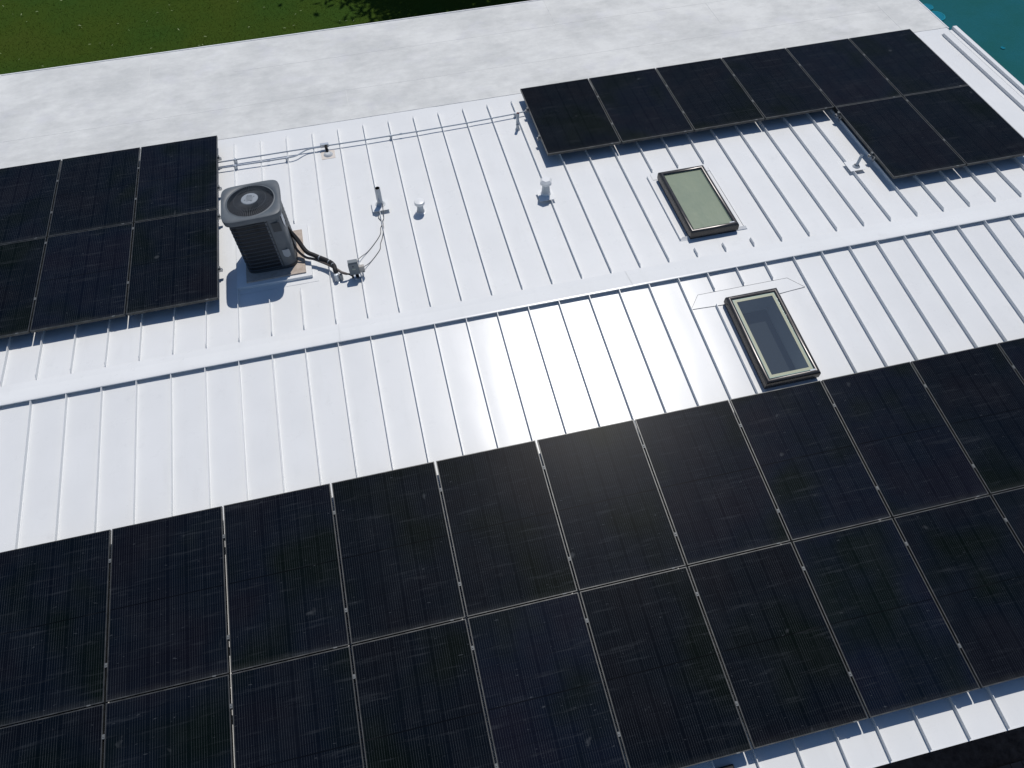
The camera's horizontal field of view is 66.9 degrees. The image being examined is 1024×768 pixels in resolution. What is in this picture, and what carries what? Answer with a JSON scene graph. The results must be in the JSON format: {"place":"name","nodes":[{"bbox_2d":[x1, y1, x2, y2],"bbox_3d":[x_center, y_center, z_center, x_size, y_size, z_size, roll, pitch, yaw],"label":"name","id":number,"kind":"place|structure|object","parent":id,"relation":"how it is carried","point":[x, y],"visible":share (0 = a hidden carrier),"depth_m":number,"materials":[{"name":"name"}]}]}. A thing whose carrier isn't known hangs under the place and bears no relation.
{"place":"outdoors","nodes":[
{"label":"outdoors","id":0,"kind":"place"},
{"bbox_2d":[0,0,529,74],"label":"lawn","id":1,"kind":"structure","parent":0,"point":[357,9],"depth_m":18.61,"materials":[{"name":"green plant"}]},
{"bbox_2d":[719,764,733,767],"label":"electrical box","id":2,"kind":"object","parent":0,"point":[730,766],"visible":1,"depth_m":7.03,"materials":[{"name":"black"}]},
{"bbox_2d":[808,370,1023,767],"bbox_3d":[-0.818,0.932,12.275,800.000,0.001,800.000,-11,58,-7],"label":"ground","id":3,"kind":"structure","parent":0,"point":[999,749],"depth_m":9.77,"materials":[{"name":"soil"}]},
{"bbox_2d":[0,0,1023,767],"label":"house","id":4,"kind":"structure","parent":3,"relation":"on","point":[488,300],"depth_m":10.15,"materials":[{"name":"grey paint"}]},
{"bbox_2d":[34,266,222,301],"bbox_3d":[-5.493,-1.144,9.961,3.491,0.171,0.059,-11,54,-7],"label":"mounting rail","id":5,"kind":"object","parent":4,"relation":"on","point":[220,269],"visible":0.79,"depth_m":10.11,"materials":[{"name":"silver metal"}]},
{"bbox_2d":[0,237,46,338],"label":"solar panel","id":6,"kind":"object","parent":5,"relation":"on","point":[21,262],"visible":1,"depth_m":10.02,"materials":[{"name":"black glass"}]},
{"bbox_2d":[30,223,133,332],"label":"solar panel","id":7,"kind":"object","parent":5,"relation":"on","point":[84,277],"visible":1,"depth_m":10.04,"materials":[{"name":"black glass"}]},
{"bbox_2d":[126,209,218,315],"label":"solar panel","id":8,"kind":"object","parent":5,"relation":"on","point":[174,261],"visible":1,"depth_m":10.17,"materials":[{"name":"black glass"}]},
{"bbox_2d":[50,185,221,214],"bbox_3d":[-5.878,-2.460,10.957,3.491,0.171,0.059,-11,54,-7],"label":"mounting rail","id":9,"kind":"object","parent":4,"relation":"on","point":[219,188],"visible":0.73,"depth_m":11.11,"materials":[{"name":"silver metal"}]},
{"bbox_2d":[0,159,61,244],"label":"solar panel","id":10,"kind":"object","parent":9,"relation":"on","point":[27,195],"visible":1,"depth_m":11.01,"materials":[{"name":"black glass"}]},
{"bbox_2d":[48,147,140,236],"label":"solar panel","id":11,"kind":"object","parent":9,"relation":"on","point":[96,191],"visible":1,"depth_m":11.08,"materials":[{"name":"black glass"}]},
{"bbox_2d":[134,135,217,222],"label":"solar panel","id":12,"kind":"object","parent":9,"relation":"on","point":[177,178],"visible":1,"depth_m":11.21,"materials":[{"name":"black glass"}]},
{"bbox_2d":[218,146,318,162],"bbox_3d":[-3.689,-3.456,11.714,1.585,0.060,0.040,-11,54,-7],"label":"conduit","id":13,"kind":"object","parent":4,"relation":"on","point":[235,160],"visible":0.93,"depth_m":11.68,"materials":[{"name":"silver metal"}]},
{"bbox_2d":[218,146,320,168],"bbox_3d":[-3.656,-3.356,11.639,1.592,0.058,0.132,-15,58,-9],"label":"conduit","id":14,"kind":"object","parent":4,"relation":"on","point":[235,166],"visible":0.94,"depth_m":11.60,"materials":[{"name":"silver metal"}]},
{"bbox_2d":[232,220,318,295],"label":"equipment curb","id":15,"kind":"structure","parent":4,"relation":"on","point":[303,270],"depth_m":10.19,"materials":[{"name":"white metal"}]},
{"bbox_2d":[221,180,297,272],"bbox_3d":[-3.236,-2.018,10.001,0.735,0.974,0.705,-12,54,-5],"label":"air conditioner","id":16,"kind":"object","parent":15,"relation":"on","point":[254,219],"visible":0.98,"depth_m":9.75,"materials":[{"name":"black metal"}]},
{"bbox_2d":[288,226,346,274],"bbox_3d":[-2.562,-1.723,10.113,0.964,0.399,0.166,31,62,19],"label":"refrigerant line","id":17,"kind":"object","parent":16,"relation":"attached to","point":[324,260],"visible":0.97,"depth_m":10.20,"materials":[{"name":"black plastic"}]},
{"bbox_2d":[320,142,328,151],"bbox_3d":[-2.842,-3.584,11.774,0.126,0.095,0.146,-11,54,-7],"label":"junction box","id":18,"kind":"object","parent":4,"relation":"attached to","point":[325,145],"visible":1,"depth_m":11.76,"materials":[{"name":"silver metal"}]},
{"bbox_2d":[321,150,335,159],"bbox_3d":[-2.792,-3.492,11.753,0.205,0.034,0.205,-11,54,-7],"label":"pipe flashing","id":19,"kind":"object","parent":4,"relation":"on","point":[329,154],"visible":1,"depth_m":11.74,"materials":[{"name":"beige metal"}]},
{"bbox_2d":[334,273,343,282],"bbox_3d":[-2.274,-1.395,10.116,0.131,0.122,0.104,-11,54,-7],"label":"pipe boot","id":20,"kind":"object","parent":4,"relation":"on","point":[339,278],"visible":1,"depth_m":10.11,"materials":[{"name":"silver metal"}]},
{"bbox_2d":[347,259,360,279],"bbox_3d":[-2.073,-1.490,10.076,0.191,0.290,0.110,-11,54,-7],"label":"disconnect box","id":21,"kind":"object","parent":4,"relation":"on","point":[354,270],"visible":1,"depth_m":10.03,"materials":[{"name":"grey metal"}]},
{"bbox_2d":[348,263,359,274],"bbox_3d":[-2.047,-1.486,10.035,0.132,0.190,0.005,-11,54,-7],"label":"box door","id":22,"kind":"structure","parent":21,"relation":"in","point":[355,266],"depth_m":10.03,"materials":[{"name":"grey metal"}]},
{"bbox_2d":[358,264,364,276],"bbox_3d":[-1.956,-1.477,10.126,0.070,0.190,0.050,-9,53,-5],"label":"outlet box","id":23,"kind":"object","parent":4,"relation":"on","point":[361,268],"visible":1,"depth_m":10.07,"materials":[{"name":"grey metal"}]},
{"bbox_2d":[357,203,383,261],"bbox_3d":[-1.894,-2.047,10.542,0.137,0.226,1.335,8,57,6],"label":"cable","id":24,"kind":"object","parent":4,"relation":"on","point":[378,237],"visible":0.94,"depth_m":10.65,"materials":[{"name":"grey plastic"}]},
{"bbox_2d":[364,215,383,266],"bbox_3d":[-1.851,-1.942,10.466,0.148,0.256,1.147,3,57,3],"label":"cable","id":25,"kind":"object","parent":4,"relation":"on","point":[380,244],"visible":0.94,"depth_m":10.52,"materials":[{"name":"grey plastic"}]},
{"bbox_2d":[371,186,389,211],"bbox_3d":[-1.868,-2.614,10.858,0.240,0.297,0.240,-11,54,-7],"label":"vent pipe","id":26,"kind":"object","parent":4,"relation":"on","point":[377,204],"visible":1,"depth_m":10.92,"materials":[{"name":"white metal"}]},
{"bbox_2d":[414,198,426,215],"bbox_3d":[-1.290,-2.490,10.855,0.170,0.205,0.170,-11,54,-7],"label":"mushroom vent","id":27,"kind":"object","parent":4,"relation":"on","point":[419,203],"visible":1,"depth_m":10.82,"materials":[{"name":"white metal"}]},
{"bbox_2d":[329,111,524,145],"bbox_3d":[-1.222,-3.962,12.025,3.242,0.066,0.056,-13,58,-8],"label":"conduit","id":28,"kind":"object","parent":4,"relation":"on","point":[391,137],"visible":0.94,"depth_m":11.98,"materials":[{"name":"silver metal"}]},
{"bbox_2d":[515,112,519,130],"bbox_3d":[0.086,-4.041,11.933,0.084,0.278,0.085,-11,54,-7],"label":"bent pipe","id":29,"kind":"object","parent":4,"relation":"on","point":[517,128],"visible":1,"depth_m":11.92,"materials":[{"name":"grey plastic"}]},
{"bbox_2d":[104,464,974,668],"bbox_3d":[1.008,1.744,8.022,12.903,0.171,0.059,-11,59,-7],"label":"mounting rail","id":30,"kind":"object","parent":4,"relation":"on","point":[569,559],"visible":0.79,"depth_m":7.90,"materials":[{"name":"silver metal"}]},
{"bbox_2d":[536,177,555,201],"bbox_3d":[0.480,-2.767,10.921,0.226,0.255,0.237,-11,54,-7],"label":"hood vent","id":31,"kind":"object","parent":4,"relation":"on","point":[545,193],"visible":1,"depth_m":10.95,"materials":[{"name":"white metal"}]},
{"bbox_2d":[102,518,1007,739],"bbox_3d":[1.109,2.284,7.691,12.810,0.171,0.059,-11,59,-7],"label":"mounting rail","id":32,"kind":"object","parent":4,"relation":"on","point":[472,647],"visible":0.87,"depth_m":7.53,"materials":[{"name":"silver metal"}]},
{"bbox_2d":[231,646,364,767],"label":"solar panel","id":33,"kind":"object","parent":32,"relation":"on","point":[301,712],"visible":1,"depth_m":7.14,"materials":[{"name":"black glass"}]},
{"bbox_2d":[352,619,494,767],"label":"solar panel","id":34,"kind":"object","parent":32,"relation":"on","point":[420,702],"visible":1,"depth_m":7.20,"materials":[{"name":"black glass"}]},
{"bbox_2d":[468,592,626,767],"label":"solar panel","id":35,"kind":"object","parent":32,"relation":"on","point":[547,705],"visible":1,"depth_m":7.26,"materials":[{"name":"black glass"}]},
{"bbox_2d":[687,542,867,748],"bbox_3d":[2.534,2.472,7.508,1.122,0.039,1.738,-11,59,-7],"label":"solar panel","id":36,"kind":"object","parent":32,"relation":"on","point":[787,673],"visible":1,"depth_m":7.46,"materials":[{"name":"black glass"}]},
{"bbox_2d":[792,518,979,717],"bbox_3d":[3.645,2.250,7.644,1.122,0.039,1.738,-11,59,-7],"label":"solar panel","id":37,"kind":"object","parent":32,"relation":"on","point":[896,643],"visible":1,"depth_m":7.59,"materials":[{"name":"black glass"}]},
{"bbox_2d":[893,495,1023,687],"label":"solar panel","id":38,"kind":"object","parent":32,"relation":"on","point":[968,557],"visible":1,"depth_m":7.81,"materials":[{"name":"black glass"}]},
{"bbox_2d":[108,365,1014,564],"bbox_3d":[0.768,0.872,8.555,12.903,0.171,0.059,-11,59,-7],"label":"mounting rail","id":39,"kind":"object","parent":4,"relation":"on","point":[740,425],"visible":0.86,"depth_m":8.44,"materials":[{"name":"silver metal"}]},
{"bbox_2d":[0,530,111,727],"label":"solar panel","id":40,"kind":"object","parent":39,"relation":"on","point":[54,605],"visible":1,"depth_m":7.56,"materials":[{"name":"black glass"}]},
{"bbox_2d":[106,506,229,701],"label":"solar panel","id":41,"kind":"object","parent":39,"relation":"on","point":[168,623],"visible":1,"depth_m":7.66,"materials":[{"name":"black glass"}]},
{"bbox_2d":[224,483,349,672],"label":"solar panel","id":42,"kind":"object","parent":39,"relation":"on","point":[285,593],"visible":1,"depth_m":7.80,"materials":[{"name":"black glass"}]},
{"bbox_2d":[332,462,464,644],"bbox_3d":[-1.201,1.687,7.988,1.122,0.039,1.738,-11,59,-7],"label":"solar panel","id":43,"kind":"object","parent":39,"relation":"on","point":[398,567],"visible":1,"depth_m":7.93,"materials":[{"name":"black glass"}]},
{"bbox_2d":[436,440,576,616],"bbox_3d":[-0.089,1.465,8.124,1.122,0.039,1.738,-11,59,-7],"label":"solar panel","id":44,"kind":"object","parent":39,"relation":"on","point":[508,542],"visible":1,"depth_m":8.07,"materials":[{"name":"black glass"}]},
{"bbox_2d":[537,420,685,590],"bbox_3d":[1.022,1.242,8.260,1.122,0.039,1.738,-11,59,-7],"label":"solar panel","id":45,"kind":"object","parent":39,"relation":"on","point":[615,523],"visible":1,"depth_m":8.21,"materials":[{"name":"black glass"}]},
{"bbox_2d":[635,400,789,565],"bbox_3d":[2.134,1.020,8.396,1.122,0.039,1.738,-11,59,-7],"label":"solar panel","id":46,"kind":"object","parent":39,"relation":"on","point":[716,496],"visible":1,"depth_m":8.35,"materials":[{"name":"black glass"}]},
{"bbox_2d":[729,381,890,540],"bbox_3d":[3.246,0.797,8.532,1.122,0.039,1.738,-11,59,-7],"label":"solar panel","id":47,"kind":"object","parent":39,"relation":"on","point":[814,472],"visible":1,"depth_m":8.48,"materials":[{"name":"black glass"}]},
{"bbox_2d":[821,362,988,517],"bbox_3d":[4.358,0.575,8.668,1.122,0.039,1.738,-11,59,-7],"label":"solar panel","id":48,"kind":"object","parent":39,"relation":"on","point":[912,455],"visible":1,"depth_m":8.62,"materials":[{"name":"black glass"}]},
{"bbox_2d":[910,343,1023,494],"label":"solar panel","id":49,"kind":"object","parent":39,"relation":"on","point":[976,395],"visible":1,"depth_m":8.85,"materials":[{"name":"black glass"}]},
{"bbox_2d":[997,338,1023,382],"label":"solar panel","id":50,"kind":"object","parent":39,"relation":"on","point":[1012,351],"visible":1,"depth_m":9.23,"materials":[{"name":"black glass"}]},
{"bbox_2d":[525,54,864,112],"bbox_3d":[3.578,-4.929,12.545,6.917,0.171,0.059,-11,54,-7],"label":"mounting rail","id":51,"kind":"object","parent":4,"relation":"on","point":[526,110],"visible":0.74,"depth_m":12.21,"materials":[{"name":"silver metal"}]},
{"bbox_2d":[520,78,620,155],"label":"solar panel","id":52,"kind":"object","parent":51,"relation":"on","point":[569,116],"visible":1,"depth_m":11.90,"materials":[{"name":"black glass"}]},
{"bbox_2d":[589,68,693,143],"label":"solar panel","id":53,"kind":"object","parent":51,"relation":"on","point":[640,105],"visible":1,"depth_m":12.04,"materials":[{"name":"black glass"}]},
{"bbox_2d":[656,58,764,131],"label":"solar panel","id":54,"kind":"object","parent":51,"relation":"on","point":[709,94],"visible":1,"depth_m":12.18,"materials":[{"name":"black glass"}]},
{"bbox_2d":[722,48,833,119],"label":"solar panel","id":55,"kind":"object","parent":51,"relation":"on","point":[777,83],"visible":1,"depth_m":12.31,"materials":[{"name":"black glass"}]},
{"bbox_2d":[786,38,901,108],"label":"solar panel","id":56,"kind":"object","parent":51,"relation":"on","point":[842,72],"visible":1,"depth_m":12.46,"materials":[{"name":"black glass"}]},
{"bbox_2d":[849,29,967,95],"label":"solar panel","id":57,"kind":"object","parent":51,"relation":"on","point":[906,62],"visible":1,"depth_m":12.60,"materials":[{"name":"black glass"}]},
{"bbox_2d":[647,165,746,241],"bbox_3d":[2.569,-2.618,10.881,1.000,0.150,1.458,-11,54,-7],"label":"skylight","id":58,"kind":"object","parent":4,"relation":"on","point":[699,205],"visible":1,"depth_m":10.76,"materials":[{"name":"dark bronze"},{"name":"glass"},{"name":"white painted metal"}]},
{"bbox_2d":[537,78,887,140],"bbox_3d":[3.747,-4.354,12.110,6.917,0.171,0.059,-11,54,-7],"label":"mounting rail","id":59,"kind":"object","parent":4,"relation":"on","point":[538,138],"visible":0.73,"depth_m":11.78,"materials":[{"name":"silver metal"}]},
{"bbox_2d":[495,643,961,767],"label":"mounting rail","id":60,"kind":"object","parent":4,"relation":"on","point":[736,703],"visible":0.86,"depth_m":7.18,"materials":[{"name":"silver metal"}]},
{"bbox_2d":[0,704,104,767],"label":"solar panel","id":61,"kind":"object","parent":60,"relation":"on","point":[72,739],"visible":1,"depth_m":7.02,"materials":[{"name":"black glass"}]},
{"bbox_2d":[103,674,233,767],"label":"solar panel","id":62,"kind":"object","parent":60,"relation":"on","point":[187,726],"visible":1,"depth_m":7.08,"materials":[{"name":"black glass"}]},
{"bbox_2d":[580,567,751,767],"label":"solar panel","id":63,"kind":"object","parent":60,"relation":"on","point":[672,702],"visible":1,"depth_m":7.33,"materials":[{"name":"black glass"}]},
{"bbox_2d":[991,487,1023,550],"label":"solar panel","id":64,"kind":"object","parent":60,"relation":"on","point":[1009,505],"visible":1,"depth_m":8.20,"materials":[{"name":"black glass"}]},
{"bbox_2d":[692,278,820,388],"bbox_3d":[3.143,-0.622,9.602,1.554,0.315,1.516,-11,59,-7],"label":"skylight","id":65,"kind":"object","parent":4,"relation":"on","point":[775,345],"visible":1,"depth_m":9.66,"materials":[{"name":"grey metal"}]},
{"bbox_2d":[844,154,865,171],"bbox_3d":[4.984,-3.224,11.196,0.240,0.189,0.220,-11,54,-7],"label":"slanted pipe","id":66,"kind":"object","parent":4,"relation":"on","point":[854,165],"visible":1,"depth_m":11.22,"materials":[{"name":"white metal"}]},
{"bbox_2d":[835,100,907,121],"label":"mounting rail","id":67,"kind":"object","parent":4,"relation":"on","point":[838,116],"visible":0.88,"depth_m":11.89,"materials":[{"name":"silver metal"}]},
{"bbox_2d":[835,96,965,178],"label":"solar panel","id":68,"kind":"object","parent":67,"relation":"on","point":[899,137],"visible":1,"depth_m":11.42,"materials":[{"name":"black glass"}]},
{"bbox_2d":[903,85,1023,165],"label":"solar panel","id":69,"kind":"object","parent":67,"relation":"on","point":[969,124],"visible":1,"depth_m":11.57,"materials":[{"name":"black glass"}]},
{"bbox_2d":[868,139,945,161],"bbox_3d":[6.338,-3.533,11.424,2.354,0.171,0.059,-11,54,-7],"label":"mounting rail","id":70,"kind":"object","parent":4,"relation":"on","point":[870,155],"visible":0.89,"depth_m":11.28,"materials":[{"name":"silver metal"}]},
{"bbox_2d":[997,760,1023,767],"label":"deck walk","id":71,"kind":"structure","parent":3,"relation":"on","point":[1019,764],"depth_m":9.67,"materials":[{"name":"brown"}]},
{"bbox_2d":[919,0,1023,85],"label":"swimming pool water","id":72,"kind":"structure","parent":0,"point":[990,27],"depth_m":18.33,"materials":[{"name":"teal liquid"}]},
{"bbox_2d":[923,4,932,9],"bbox_3d":[10.048,-9.115,18.719,0.260,0.014,0.260,-11,58,-7],"label":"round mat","id":73,"kind":"object","parent":72,"relation":"on","point":[929,6],"visible":0.72,"depth_m":18.72,"materials":[{"name":"teal"}]},
{"bbox_2d":[931,11,945,20],"bbox_3d":[10.146,-8.791,18.506,0.400,0.014,0.400,-11,58,-7],"label":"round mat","id":74,"kind":"object","parent":72,"relation":"on","point":[940,16],"visible":0.64,"depth_m":18.51,"materials":[{"name":"teal"}]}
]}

